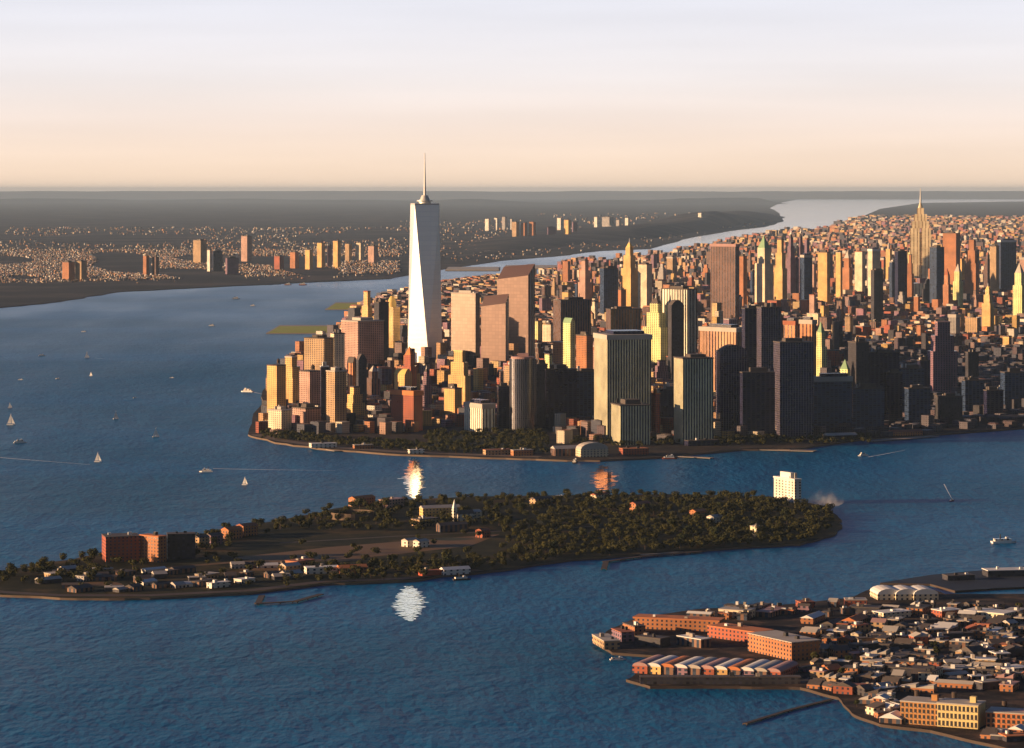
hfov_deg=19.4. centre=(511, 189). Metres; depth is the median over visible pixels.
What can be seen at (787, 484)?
vent building
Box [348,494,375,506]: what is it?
island house
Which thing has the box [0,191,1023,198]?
horizon hills
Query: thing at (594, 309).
office tower
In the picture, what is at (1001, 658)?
warehouse
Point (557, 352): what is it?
office tower
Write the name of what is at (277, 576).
shed
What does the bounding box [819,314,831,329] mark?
office tower
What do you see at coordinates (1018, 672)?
warehouse
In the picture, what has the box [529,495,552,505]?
island house
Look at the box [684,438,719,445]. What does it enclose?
quay building
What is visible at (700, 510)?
island house
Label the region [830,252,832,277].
office tower
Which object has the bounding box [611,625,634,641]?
warehouse
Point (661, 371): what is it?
office tower
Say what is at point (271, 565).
shed
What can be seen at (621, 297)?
office tower
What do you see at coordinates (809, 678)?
dock road
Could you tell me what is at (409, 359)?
office tower
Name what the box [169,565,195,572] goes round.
shed
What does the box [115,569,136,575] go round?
shed
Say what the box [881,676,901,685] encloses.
warehouse
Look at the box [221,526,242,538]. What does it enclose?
island house
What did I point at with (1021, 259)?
office tower
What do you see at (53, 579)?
shed
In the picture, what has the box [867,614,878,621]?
warehouse
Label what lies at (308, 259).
apartment tower
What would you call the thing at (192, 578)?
shed
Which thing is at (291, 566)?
island house
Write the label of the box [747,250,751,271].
office tower
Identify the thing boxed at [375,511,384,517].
tree
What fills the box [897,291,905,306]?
office tower
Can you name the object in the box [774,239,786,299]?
office tower
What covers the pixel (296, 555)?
island road
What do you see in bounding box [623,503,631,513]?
tree
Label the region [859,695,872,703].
warehouse
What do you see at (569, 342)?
office tower
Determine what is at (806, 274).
office tower
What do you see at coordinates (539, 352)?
office tower
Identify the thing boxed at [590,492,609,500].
island house
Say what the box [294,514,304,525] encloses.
tree
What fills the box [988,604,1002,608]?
warehouse
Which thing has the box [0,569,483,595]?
shore promenade
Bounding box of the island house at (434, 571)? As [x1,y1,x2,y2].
[418,567,441,575]
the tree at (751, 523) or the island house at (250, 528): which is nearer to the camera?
the island house at (250, 528)
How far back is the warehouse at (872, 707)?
2582.85 m
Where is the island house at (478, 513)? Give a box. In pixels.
[473,509,481,518]
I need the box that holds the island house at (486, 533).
[475,528,489,537]
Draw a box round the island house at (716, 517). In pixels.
[706,514,722,522]
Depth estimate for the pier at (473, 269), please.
16822.81 m
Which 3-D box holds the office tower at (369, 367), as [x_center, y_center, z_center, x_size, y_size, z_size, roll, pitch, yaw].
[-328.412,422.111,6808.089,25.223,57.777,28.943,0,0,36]
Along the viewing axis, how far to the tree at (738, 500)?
4256.51 m
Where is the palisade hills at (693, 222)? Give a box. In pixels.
[457,211,783,260]
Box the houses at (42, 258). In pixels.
[0,212,772,282]
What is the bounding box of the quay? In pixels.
[639,672,800,683]
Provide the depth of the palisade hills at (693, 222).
28505.27 m
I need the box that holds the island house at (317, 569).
[304,563,337,573]
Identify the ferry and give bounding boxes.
[199,468,212,471]
[241,388,253,391]
[662,454,676,458]
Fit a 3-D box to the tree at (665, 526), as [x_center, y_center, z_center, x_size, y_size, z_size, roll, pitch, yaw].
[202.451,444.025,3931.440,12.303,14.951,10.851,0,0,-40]
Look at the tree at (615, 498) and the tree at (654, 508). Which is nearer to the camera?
the tree at (654, 508)
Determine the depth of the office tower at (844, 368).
5805.84 m
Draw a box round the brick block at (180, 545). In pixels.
[166,531,195,558]
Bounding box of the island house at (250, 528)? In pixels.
[236,522,257,535]
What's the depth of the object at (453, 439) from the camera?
5358.07 m
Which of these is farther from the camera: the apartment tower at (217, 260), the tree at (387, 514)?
the apartment tower at (217, 260)
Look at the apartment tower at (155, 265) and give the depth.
15845.31 m
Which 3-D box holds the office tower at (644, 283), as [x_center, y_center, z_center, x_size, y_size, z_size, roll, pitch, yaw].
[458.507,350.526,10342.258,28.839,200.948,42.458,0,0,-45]
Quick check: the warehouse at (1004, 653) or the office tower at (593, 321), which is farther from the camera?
the office tower at (593, 321)
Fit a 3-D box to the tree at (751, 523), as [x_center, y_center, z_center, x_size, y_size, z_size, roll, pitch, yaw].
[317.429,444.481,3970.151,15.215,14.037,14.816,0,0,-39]
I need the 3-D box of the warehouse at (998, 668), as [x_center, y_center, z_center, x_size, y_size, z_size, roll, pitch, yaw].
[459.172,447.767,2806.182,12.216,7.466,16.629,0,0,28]
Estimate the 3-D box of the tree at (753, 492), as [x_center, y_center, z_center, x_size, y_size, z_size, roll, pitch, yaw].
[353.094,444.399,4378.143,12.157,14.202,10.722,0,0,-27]
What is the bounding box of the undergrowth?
[1,427,872,585]
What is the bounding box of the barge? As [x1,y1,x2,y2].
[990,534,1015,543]
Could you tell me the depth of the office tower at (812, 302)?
10394.30 m
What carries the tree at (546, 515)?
on the island ground at (261, 542)
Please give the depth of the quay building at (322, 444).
5251.30 m
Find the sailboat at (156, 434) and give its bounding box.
[152,429,158,436]
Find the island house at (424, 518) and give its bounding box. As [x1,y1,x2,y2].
[411,515,438,525]
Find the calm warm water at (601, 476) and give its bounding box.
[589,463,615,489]
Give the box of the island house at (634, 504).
[629,500,650,510]
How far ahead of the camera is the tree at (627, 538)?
3795.00 m
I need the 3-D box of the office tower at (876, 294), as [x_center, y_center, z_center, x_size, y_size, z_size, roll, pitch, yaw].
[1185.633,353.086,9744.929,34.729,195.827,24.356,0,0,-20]
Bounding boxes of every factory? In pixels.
[900,690,942,725]
[936,692,985,728]
[985,700,1023,727]
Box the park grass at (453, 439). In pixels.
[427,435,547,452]
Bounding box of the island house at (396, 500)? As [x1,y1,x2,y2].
[378,497,404,507]
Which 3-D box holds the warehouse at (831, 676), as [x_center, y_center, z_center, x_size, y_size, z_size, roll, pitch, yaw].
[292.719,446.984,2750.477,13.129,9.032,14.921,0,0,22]
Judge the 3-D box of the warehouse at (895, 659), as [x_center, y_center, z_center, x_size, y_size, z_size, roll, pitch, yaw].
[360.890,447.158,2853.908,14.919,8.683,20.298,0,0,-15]
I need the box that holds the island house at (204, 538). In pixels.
[195,534,209,547]
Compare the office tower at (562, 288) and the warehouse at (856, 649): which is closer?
the warehouse at (856, 649)
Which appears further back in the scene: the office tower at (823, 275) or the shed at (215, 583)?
the office tower at (823, 275)
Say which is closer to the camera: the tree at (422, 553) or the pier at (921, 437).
the tree at (422, 553)
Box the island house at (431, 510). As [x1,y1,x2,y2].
[419,504,460,515]
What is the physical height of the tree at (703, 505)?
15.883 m
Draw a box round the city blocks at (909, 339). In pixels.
[256,215,1023,443]
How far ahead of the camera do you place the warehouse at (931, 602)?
3232.12 m
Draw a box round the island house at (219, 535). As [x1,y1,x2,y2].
[207,532,222,544]
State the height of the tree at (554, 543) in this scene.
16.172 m
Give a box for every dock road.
[801,625,1018,682]
[866,622,890,675]
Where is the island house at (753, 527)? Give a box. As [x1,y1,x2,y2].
[750,523,759,536]
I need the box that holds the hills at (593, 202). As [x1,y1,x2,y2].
[0,198,784,204]
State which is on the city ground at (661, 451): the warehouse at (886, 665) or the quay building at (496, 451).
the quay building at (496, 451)
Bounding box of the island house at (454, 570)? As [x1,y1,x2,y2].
[440,566,470,574]
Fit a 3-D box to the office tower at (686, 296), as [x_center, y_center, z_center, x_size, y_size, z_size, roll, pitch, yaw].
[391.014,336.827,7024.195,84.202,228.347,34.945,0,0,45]
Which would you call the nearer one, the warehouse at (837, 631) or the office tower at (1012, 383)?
the warehouse at (837, 631)
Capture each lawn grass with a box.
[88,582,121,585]
[239,568,278,570]
[295,557,362,560]
[429,537,473,540]
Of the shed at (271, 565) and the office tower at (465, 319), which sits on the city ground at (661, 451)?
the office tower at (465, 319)
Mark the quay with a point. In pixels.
(732, 678)
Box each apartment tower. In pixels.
[62,260,74,279]
[75,260,86,279]
[143,253,148,274]
[152,255,158,274]
[193,239,206,262]
[207,249,211,270]
[212,250,222,270]
[225,256,238,273]
[241,235,251,261]
[274,255,283,269]
[290,250,298,267]
[305,248,312,268]
[317,241,324,266]
[327,244,331,266]
[333,239,340,267]
[345,242,351,260]
[356,241,363,260]
[368,244,377,262]
[485,218,490,230]
[494,218,498,230]
[502,217,506,229]
[509,218,512,229]
[512,221,518,236]
[521,221,526,235]
[529,221,535,235]
[546,226,555,234]
[557,217,562,229]
[564,219,570,233]
[572,221,576,231]
[594,217,598,226]
[602,216,613,226]
[616,220,620,225]
[625,218,629,224]
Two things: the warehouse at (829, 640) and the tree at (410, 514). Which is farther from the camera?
the tree at (410, 514)
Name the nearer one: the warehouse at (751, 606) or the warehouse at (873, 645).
the warehouse at (873, 645)
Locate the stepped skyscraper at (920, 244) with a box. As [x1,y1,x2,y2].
[910,188,930,295]
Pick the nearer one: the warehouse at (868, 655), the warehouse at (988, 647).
the warehouse at (868, 655)
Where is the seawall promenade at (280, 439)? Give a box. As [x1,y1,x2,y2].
[252,434,540,456]
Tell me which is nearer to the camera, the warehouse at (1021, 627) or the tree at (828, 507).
the warehouse at (1021, 627)
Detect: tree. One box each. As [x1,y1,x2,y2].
[0,570,6,578]
[35,558,46,572]
[40,565,48,571]
[87,547,97,561]
[128,559,137,564]
[135,576,143,583]
[221,522,231,526]
[254,559,265,566]
[275,518,286,528]
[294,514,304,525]
[353,497,364,508]
[366,567,374,574]
[368,557,379,568]
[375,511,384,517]
[380,497,389,505]
[380,571,386,576]
[385,511,392,516]
[386,554,396,559]
[406,510,414,518]
[417,551,424,556]
[432,558,442,566]
[437,493,447,504]
[441,548,451,563]
[442,555,454,566]
[453,444,459,450]
[475,530,483,539]
[483,499,490,505]
[494,502,503,507]
[494,512,503,525]
[497,551,506,556]
[503,514,512,525]
[512,528,519,536]
[512,544,521,554]
[518,502,526,510]
[526,491,535,498]
[527,519,536,525]
[541,513,550,518]
[541,542,551,552]
[549,548,556,556]
[550,540,558,548]
[602,533,612,540]
[606,497,613,503]
[606,546,613,554]
[610,488,619,493]
[610,495,619,501]
[614,527,623,539]
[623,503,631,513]
[623,534,633,543]
[639,537,648,545]
[640,503,650,510]
[640,514,650,520]
[649,505,659,515]
[659,511,667,516]
[662,523,669,534]
[667,518,676,525]
[676,540,683,548]
[678,533,687,539]
[682,525,692,532]
[692,513,702,522]
[693,493,701,499]
[694,529,702,535]
[699,502,707,508]
[705,521,713,527]
[710,525,722,534]
[716,521,725,527]
[718,509,729,515]
[719,532,730,545]
[723,502,734,507]
[736,498,744,502]
[747,521,756,526]
[750,490,756,495]
[755,501,763,506]
[755,525,765,531]
[764,497,774,503]
[779,507,789,515]
[783,515,790,524]
[793,504,803,510]
[810,651,818,657]
[811,525,821,529]
[823,503,834,513]
[837,667,846,673]
[844,655,852,659]
[930,640,937,645]
[933,646,940,654]
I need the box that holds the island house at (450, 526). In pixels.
[436,521,467,531]
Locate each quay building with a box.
[309,441,336,447]
[352,443,373,448]
[407,447,424,453]
[483,448,510,454]
[510,447,533,455]
[551,445,576,455]
[576,442,607,456]
[619,446,648,454]
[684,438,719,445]
[823,432,856,439]
[889,429,922,435]
[979,415,1018,422]
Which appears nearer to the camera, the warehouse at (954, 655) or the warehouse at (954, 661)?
the warehouse at (954, 661)
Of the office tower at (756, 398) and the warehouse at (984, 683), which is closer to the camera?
the warehouse at (984, 683)
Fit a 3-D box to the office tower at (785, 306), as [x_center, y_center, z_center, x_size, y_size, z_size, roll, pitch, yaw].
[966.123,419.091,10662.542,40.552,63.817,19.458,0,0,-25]
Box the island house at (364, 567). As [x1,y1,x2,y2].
[337,564,367,573]
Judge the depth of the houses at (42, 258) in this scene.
20403.53 m
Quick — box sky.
[0,0,1023,191]
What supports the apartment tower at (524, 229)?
on the mainland ground at (179, 216)
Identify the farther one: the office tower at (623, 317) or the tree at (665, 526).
the office tower at (623, 317)
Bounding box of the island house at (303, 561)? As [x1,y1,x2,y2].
[285,556,314,567]
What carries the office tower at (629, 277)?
on the city ground at (661, 451)
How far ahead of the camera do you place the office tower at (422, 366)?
7165.76 m
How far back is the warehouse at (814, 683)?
2718.91 m
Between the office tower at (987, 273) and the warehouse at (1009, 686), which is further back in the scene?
the office tower at (987, 273)
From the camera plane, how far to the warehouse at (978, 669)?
2787.73 m
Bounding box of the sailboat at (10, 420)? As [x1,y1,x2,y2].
[7,415,14,424]
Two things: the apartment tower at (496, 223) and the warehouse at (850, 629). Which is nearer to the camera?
the warehouse at (850, 629)
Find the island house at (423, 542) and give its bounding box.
[413,538,428,547]
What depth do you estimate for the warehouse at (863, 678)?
2751.22 m
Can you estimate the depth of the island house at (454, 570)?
3522.97 m
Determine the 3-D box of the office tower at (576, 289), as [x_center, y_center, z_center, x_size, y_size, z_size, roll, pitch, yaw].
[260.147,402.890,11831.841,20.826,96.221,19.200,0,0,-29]
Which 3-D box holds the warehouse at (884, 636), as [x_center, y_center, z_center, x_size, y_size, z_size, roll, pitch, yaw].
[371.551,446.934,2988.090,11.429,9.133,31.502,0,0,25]
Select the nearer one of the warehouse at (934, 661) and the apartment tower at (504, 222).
the warehouse at (934, 661)
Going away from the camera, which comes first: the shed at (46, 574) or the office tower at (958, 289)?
the shed at (46, 574)
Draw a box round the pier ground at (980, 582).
[880,570,1023,592]
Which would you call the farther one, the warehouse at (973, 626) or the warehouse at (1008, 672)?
the warehouse at (973, 626)
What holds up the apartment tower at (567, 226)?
on the mainland ground at (179, 216)
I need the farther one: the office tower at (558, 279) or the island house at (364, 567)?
the office tower at (558, 279)
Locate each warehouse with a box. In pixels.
[592,633,619,649]
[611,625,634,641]
[622,621,645,634]
[632,614,724,631]
[632,655,665,673]
[635,632,669,646]
[647,655,677,674]
[661,656,691,674]
[673,656,704,674]
[676,632,711,647]
[687,611,712,616]
[687,657,717,674]
[700,657,730,674]
[707,622,773,642]
[714,658,743,674]
[717,610,731,618]
[718,606,755,617]
[724,601,751,606]
[727,659,757,674]
[737,609,750,620]
[740,659,769,674]
[745,605,757,614]
[748,630,820,660]
[752,601,770,609]
[754,660,783,674]
[756,606,785,617]
[765,602,783,607]
[767,660,798,674]
[782,607,795,614]
[795,598,814,607]
[797,603,811,611]
[800,611,824,623]
[800,626,820,637]
[800,664,828,671]
[807,678,825,688]
[809,666,827,678]
[810,657,823,666]
[820,625,833,633]
[820,643,837,654]
[820,648,827,657]
[820,663,840,673]
[821,608,833,616]
[821,618,841,627]
[821,634,838,642]
[821,680,838,690]
[822,671,839,681]
[824,657,851,665]
[826,627,846,636]
[826,638,837,643]
[827,598,839,606]
[828,644,850,656]
[828,680,870,685]
[833,680,856,694]
[836,621,849,626]
[838,675,852,681]
[839,625,857,634]
[839,635,854,642]
[840,605,852,613]
[840,662,863,673]
[840,671,874,682]
[841,613,867,624]
[844,596,866,606]
[848,639,881,649]
[848,651,860,658]
[849,602,882,613]
[850,631,861,637]
[850,646,871,650]
[851,621,870,631]
[854,634,876,641]
[855,684,873,695]
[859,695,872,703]
[860,648,872,654]
[860,652,879,662]
[860,661,884,665]
[860,663,884,673]
[862,656,894,662]
[864,688,895,696]
[865,700,895,715]
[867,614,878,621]
[867,629,876,635]
[868,670,885,682]
[870,585,897,599]
[870,618,887,628]
[870,648,889,656]
[872,608,911,616]
[873,683,896,691]
[873,693,890,701]
[873,706,894,718]
[874,681,891,685]
[875,633,894,641]
[875,661,901,668]
[876,631,895,635]
[877,690,895,697]
[879,639,893,650]
[879,710,902,723]
[880,655,900,663]
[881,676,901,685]
[882,604,899,609]
[882,625,899,637]
[882,698,899,703]
[883,646,900,652]
[885,650,915,658]
[885,702,899,710]
[888,616,904,625]
[888,663,925,675]
[891,585,915,599]
[891,669,906,678]
[893,621,909,627]
[894,637,913,647]
[895,632,907,637]
[898,657,919,665]
[899,626,914,633]
[899,682,936,692]
[901,676,911,684]
[905,650,936,659]
[906,602,932,614]
[908,621,924,626]
[908,627,927,634]
[908,631,928,643]
[909,585,938,599]
[911,639,925,648]
[911,668,926,678]
[912,662,930,666]
[913,623,932,629]
[914,645,934,653]
[917,657,929,663]
[918,665,942,679]
[920,614,937,623]
[922,600,935,607]
[925,626,950,634]
[926,675,938,684]
[927,657,941,665]
[929,621,944,627]
[929,632,948,638]
[929,637,948,646]
[931,607,961,617]
[934,679,974,688]
[936,654,952,659]
[937,622,957,631]
[937,628,974,639]
[938,664,963,672]
[941,658,961,664]
[942,573,974,580]
[942,620,959,627]
[942,662,982,672]
[943,615,961,620]
[943,670,968,677]
[945,612,954,616]
[947,599,960,607]
[947,674,969,680]
[949,637,973,647]
[949,644,961,652]
[950,652,977,658]
[956,617,972,625]
[957,655,970,659]
[958,610,977,618]
[959,645,987,654]
[961,658,975,663]
[963,623,985,630]
[964,601,975,607]
[964,606,1016,618]
[964,662,980,666]
[965,654,997,662]
[967,671,991,680]
[968,661,1000,667]
[969,642,994,647]
[970,627,988,637]
[973,615,984,623]
[974,620,991,627]
[974,666,995,674]
[974,676,1000,689]
[975,601,1004,608]
[975,651,993,656]
[980,727,1001,738]
[981,644,995,654]
[982,566,1023,576]
[985,631,1000,638]
[985,638,1014,648]
[987,615,1011,626]
[987,624,1003,633]
[987,654,1010,662]
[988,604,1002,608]
[988,650,1010,656]
[990,728,1007,739]
[994,669,1015,675]
[995,663,1023,670]
[995,665,1001,671]
[995,673,1014,681]
[997,641,1016,649]
[998,730,1023,741]
[999,629,1014,637]
[999,680,1019,691]
[1001,633,1017,637]
[1001,644,1022,655]
[1002,619,1017,627]
[1002,667,1023,676]
[1003,626,1020,634]
[1004,605,1023,612]
[1004,657,1016,663]
[1008,724,1023,731]
[1011,611,1022,618]
[1012,637,1023,646]
[1013,613,1023,624]
[1018,625,1023,632]
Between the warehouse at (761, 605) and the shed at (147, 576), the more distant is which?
the shed at (147, 576)
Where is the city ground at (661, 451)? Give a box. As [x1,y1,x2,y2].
[248,201,1023,461]
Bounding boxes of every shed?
[35,575,61,583]
[44,568,65,576]
[58,565,78,571]
[61,582,87,588]
[67,583,93,592]
[75,572,101,581]
[83,571,108,574]
[90,567,113,572]
[93,574,116,580]
[104,584,123,590]
[113,586,127,592]
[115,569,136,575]
[124,583,142,591]
[133,574,151,582]
[141,566,165,572]
[141,578,156,585]
[151,570,167,578]
[151,581,172,588]
[161,569,179,575]
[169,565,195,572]
[170,581,185,587]
[184,581,192,586]
[187,573,206,580]
[190,578,214,586]
[195,571,219,577]
[206,579,230,588]
[224,572,236,578]
[230,561,244,568]
[233,577,254,583]
[240,569,254,576]
[249,561,269,567]
[257,562,278,567]
[264,570,281,578]
[272,573,290,579]
[279,569,302,577]
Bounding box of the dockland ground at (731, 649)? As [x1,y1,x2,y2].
[605,587,1023,747]
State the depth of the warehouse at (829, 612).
3174.68 m
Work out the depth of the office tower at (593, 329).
8497.84 m
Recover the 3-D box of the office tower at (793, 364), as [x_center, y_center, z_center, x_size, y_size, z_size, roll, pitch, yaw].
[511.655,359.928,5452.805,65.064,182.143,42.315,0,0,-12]
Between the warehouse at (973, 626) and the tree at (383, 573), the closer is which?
the warehouse at (973, 626)
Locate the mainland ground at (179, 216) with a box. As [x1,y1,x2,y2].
[0,199,797,307]
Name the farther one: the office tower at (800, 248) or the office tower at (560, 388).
the office tower at (800, 248)
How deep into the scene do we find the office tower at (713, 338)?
6375.65 m
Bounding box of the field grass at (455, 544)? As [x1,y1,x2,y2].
[235,534,498,562]
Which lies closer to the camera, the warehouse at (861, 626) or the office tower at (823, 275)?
the warehouse at (861, 626)
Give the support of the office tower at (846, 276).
on the city ground at (661, 451)
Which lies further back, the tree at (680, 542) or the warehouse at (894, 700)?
the tree at (680, 542)
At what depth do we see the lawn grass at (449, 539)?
3886.15 m
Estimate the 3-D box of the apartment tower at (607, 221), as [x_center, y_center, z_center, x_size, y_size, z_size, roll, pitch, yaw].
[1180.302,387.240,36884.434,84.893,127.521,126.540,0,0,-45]
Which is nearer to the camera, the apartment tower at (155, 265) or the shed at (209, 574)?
the shed at (209, 574)
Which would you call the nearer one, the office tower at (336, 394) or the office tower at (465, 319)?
the office tower at (336, 394)
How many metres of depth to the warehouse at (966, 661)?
2835.05 m
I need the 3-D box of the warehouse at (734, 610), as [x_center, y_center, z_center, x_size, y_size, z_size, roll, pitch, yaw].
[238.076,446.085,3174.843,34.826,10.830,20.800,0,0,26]
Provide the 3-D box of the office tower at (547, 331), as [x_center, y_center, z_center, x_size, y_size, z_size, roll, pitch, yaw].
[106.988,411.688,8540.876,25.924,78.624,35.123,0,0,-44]
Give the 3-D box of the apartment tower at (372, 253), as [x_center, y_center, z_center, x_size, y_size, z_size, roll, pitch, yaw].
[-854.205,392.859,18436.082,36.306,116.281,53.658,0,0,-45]
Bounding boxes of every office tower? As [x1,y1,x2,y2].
[267,358,285,412]
[268,405,291,430]
[285,356,299,402]
[292,403,320,423]
[299,364,319,404]
[304,334,333,369]
[320,362,328,419]
[326,367,346,422]
[330,329,344,369]
[341,317,383,368]
[347,357,355,393]
[347,386,364,415]
[356,353,366,408]
[362,291,371,316]
[367,363,375,377]
[367,366,379,397]
[374,298,388,359]
[377,362,391,390]
[388,296,399,352]
[390,386,423,430]
[394,368,411,388]
[400,325,407,339]
[402,347,416,386]
[417,362,429,373]
[421,366,431,407]
[443,384,462,413]
[448,350,470,404]
[451,290,479,357]
[463,399,495,431]
[481,294,508,362]
[496,383,508,427]
[497,264,534,355]
[503,361,508,384]
[509,353,536,431]
[535,318,542,341]
[535,340,543,347]
[535,343,544,359]
[537,359,547,427]
[539,295,550,310]
[541,285,550,296]
[542,321,552,342]
[544,353,553,367]
[545,364,577,427]
[551,278,556,295]
[552,336,562,363]
[553,297,590,343]
[556,273,560,284]
[558,282,566,297]
[562,259,569,281]
[562,290,571,298]
[563,317,574,367]
[575,280,578,296]
[575,331,592,369]
[577,366,593,418]
[578,260,591,305]
[590,275,592,295]
[591,301,597,320]
[591,311,595,325]
[591,324,596,340]
[593,329,651,438]
[600,266,617,312]
[606,306,641,329]
[610,398,650,444]
[618,286,625,305]
[621,238,637,306]
[638,262,651,310]
[641,315,646,325]
[643,295,667,362]
[651,253,656,268]
[651,389,660,432]
[653,360,669,378]
[656,384,673,417]
[658,263,665,278]
[661,285,696,355]
[666,255,675,274]
[668,300,683,380]
[673,352,713,443]
[678,268,683,275]
[687,274,694,287]
[697,262,703,271]
[697,301,703,311]
[698,323,741,389]
[702,264,708,276]
[705,270,710,284]
[706,250,710,267]
[710,242,739,321]
[716,344,747,433]
[723,315,736,323]
[739,254,746,307]
[739,295,742,311]
[739,367,774,434]
[741,304,758,370]
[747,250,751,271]
[747,291,749,304]
[750,269,754,294]
[755,236,772,302]
[756,303,781,370]
[767,296,780,306]
[773,338,813,438]
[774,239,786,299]
[780,299,789,310]
[781,317,786,339]
[783,318,799,337]
[786,234,795,297]
[796,229,803,292]
[799,253,812,309]
[799,317,816,375]
[800,296,808,313]
[804,238,809,252]
[807,310,821,323]
[809,294,815,312]
[812,262,815,289]
[814,373,852,432]
[816,322,826,375]
[818,250,829,304]
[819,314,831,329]
[827,345,839,365]
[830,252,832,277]
[835,249,841,298]
[837,297,843,324]
[839,350,843,365]
[840,360,849,375]
[842,251,851,289]
[845,315,852,334]
[848,337,869,386]
[852,383,884,427]
[854,248,864,292]
[856,323,870,335]
[867,247,880,295]
[867,254,867,287]
[868,319,878,328]
[869,347,899,413]
[871,268,883,321]
[880,257,885,278]
[885,369,902,421]
[886,243,891,278]
[889,260,894,296]
[894,308,907,318]
[895,249,906,303]
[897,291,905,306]
[899,364,924,411]
[904,384,930,419]
[907,254,913,296]
[914,294,919,311]
[917,278,925,282]
[917,355,929,386]
[922,278,929,301]
[927,321,957,393]
[930,245,943,302]
[935,391,962,423]
[943,232,959,286]
[943,269,950,305]
[948,312,960,334]
[953,264,962,307]
[960,257,964,279]
[961,376,984,411]
[965,239,978,294]
[965,313,980,332]
[965,349,978,376]
[971,290,977,306]
[976,247,978,262]
[982,286,993,330]
[983,385,1003,414]
[984,251,989,286]
[990,244,998,292]
[997,238,1016,289]
[1000,368,1023,407]
[1002,332,1011,344]
[1013,263,1023,314]
[1019,256,1023,270]
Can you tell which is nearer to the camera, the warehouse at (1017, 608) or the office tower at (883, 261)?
the warehouse at (1017, 608)
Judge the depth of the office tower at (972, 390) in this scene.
6031.07 m
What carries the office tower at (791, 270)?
on the city ground at (661, 451)
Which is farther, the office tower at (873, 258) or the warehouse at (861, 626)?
the office tower at (873, 258)
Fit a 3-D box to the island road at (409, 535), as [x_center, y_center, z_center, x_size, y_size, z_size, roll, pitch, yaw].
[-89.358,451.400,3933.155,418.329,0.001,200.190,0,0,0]
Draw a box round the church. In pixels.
[452,500,474,520]
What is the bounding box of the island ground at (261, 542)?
[0,494,841,600]
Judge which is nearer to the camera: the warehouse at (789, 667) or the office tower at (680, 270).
the warehouse at (789, 667)
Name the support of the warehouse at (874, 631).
on the dockland ground at (731, 649)
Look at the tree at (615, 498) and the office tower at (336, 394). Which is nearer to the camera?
the tree at (615, 498)
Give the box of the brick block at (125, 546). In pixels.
[102,532,139,561]
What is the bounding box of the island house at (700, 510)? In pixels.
[689,508,706,517]
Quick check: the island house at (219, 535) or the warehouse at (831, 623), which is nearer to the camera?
the warehouse at (831, 623)
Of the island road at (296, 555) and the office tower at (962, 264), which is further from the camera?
the office tower at (962, 264)
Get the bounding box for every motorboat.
[13,439,26,442]
[610,654,625,659]
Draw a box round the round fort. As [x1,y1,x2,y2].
[330,509,373,520]
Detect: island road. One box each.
[79,543,452,571]
[281,526,594,542]
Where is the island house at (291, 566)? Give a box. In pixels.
[279,562,300,570]
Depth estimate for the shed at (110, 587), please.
3381.54 m
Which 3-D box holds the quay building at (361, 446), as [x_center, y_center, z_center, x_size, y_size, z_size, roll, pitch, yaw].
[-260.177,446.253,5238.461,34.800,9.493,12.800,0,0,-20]
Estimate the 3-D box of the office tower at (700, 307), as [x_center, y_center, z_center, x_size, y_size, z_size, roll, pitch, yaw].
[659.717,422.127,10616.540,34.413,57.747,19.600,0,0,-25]
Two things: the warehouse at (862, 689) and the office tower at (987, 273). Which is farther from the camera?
the office tower at (987, 273)
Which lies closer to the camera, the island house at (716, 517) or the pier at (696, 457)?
the island house at (716, 517)
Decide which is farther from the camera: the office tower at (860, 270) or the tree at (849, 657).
the office tower at (860, 270)
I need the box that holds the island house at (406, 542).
[401,537,417,546]
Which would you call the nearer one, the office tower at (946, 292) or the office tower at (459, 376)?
the office tower at (459, 376)
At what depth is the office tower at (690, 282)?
12948.60 m
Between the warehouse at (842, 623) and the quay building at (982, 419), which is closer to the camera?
the warehouse at (842, 623)
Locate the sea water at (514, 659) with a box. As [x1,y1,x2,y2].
[0,199,1023,747]
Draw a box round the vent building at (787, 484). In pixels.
[773,471,801,502]
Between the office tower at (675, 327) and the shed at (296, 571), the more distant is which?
the office tower at (675, 327)
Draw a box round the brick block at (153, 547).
[139,531,166,561]
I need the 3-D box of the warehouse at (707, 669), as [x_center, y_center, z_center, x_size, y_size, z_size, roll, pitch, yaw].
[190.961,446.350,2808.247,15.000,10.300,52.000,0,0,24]
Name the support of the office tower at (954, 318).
on the city ground at (661, 451)
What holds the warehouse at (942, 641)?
on the dockland ground at (731, 649)
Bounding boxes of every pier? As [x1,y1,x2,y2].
[254,594,323,604]
[266,325,326,333]
[325,302,356,309]
[445,267,499,270]
[505,265,556,268]
[601,551,703,569]
[640,552,678,555]
[675,456,713,458]
[742,699,833,724]
[766,449,816,451]
[866,435,938,441]
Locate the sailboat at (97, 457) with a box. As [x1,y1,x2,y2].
[94,453,101,461]
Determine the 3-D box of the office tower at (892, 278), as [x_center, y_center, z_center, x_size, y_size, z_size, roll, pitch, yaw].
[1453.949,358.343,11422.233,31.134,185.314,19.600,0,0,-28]
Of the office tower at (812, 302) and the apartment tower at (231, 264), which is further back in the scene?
the apartment tower at (231, 264)
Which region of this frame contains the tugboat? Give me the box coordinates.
[453,574,470,580]
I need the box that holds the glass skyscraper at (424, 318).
[408,154,441,362]
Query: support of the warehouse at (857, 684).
on the dockland ground at (731, 649)
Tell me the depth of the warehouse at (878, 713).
2566.57 m
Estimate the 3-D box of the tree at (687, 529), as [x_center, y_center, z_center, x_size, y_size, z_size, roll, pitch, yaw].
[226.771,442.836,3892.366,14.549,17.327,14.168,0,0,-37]

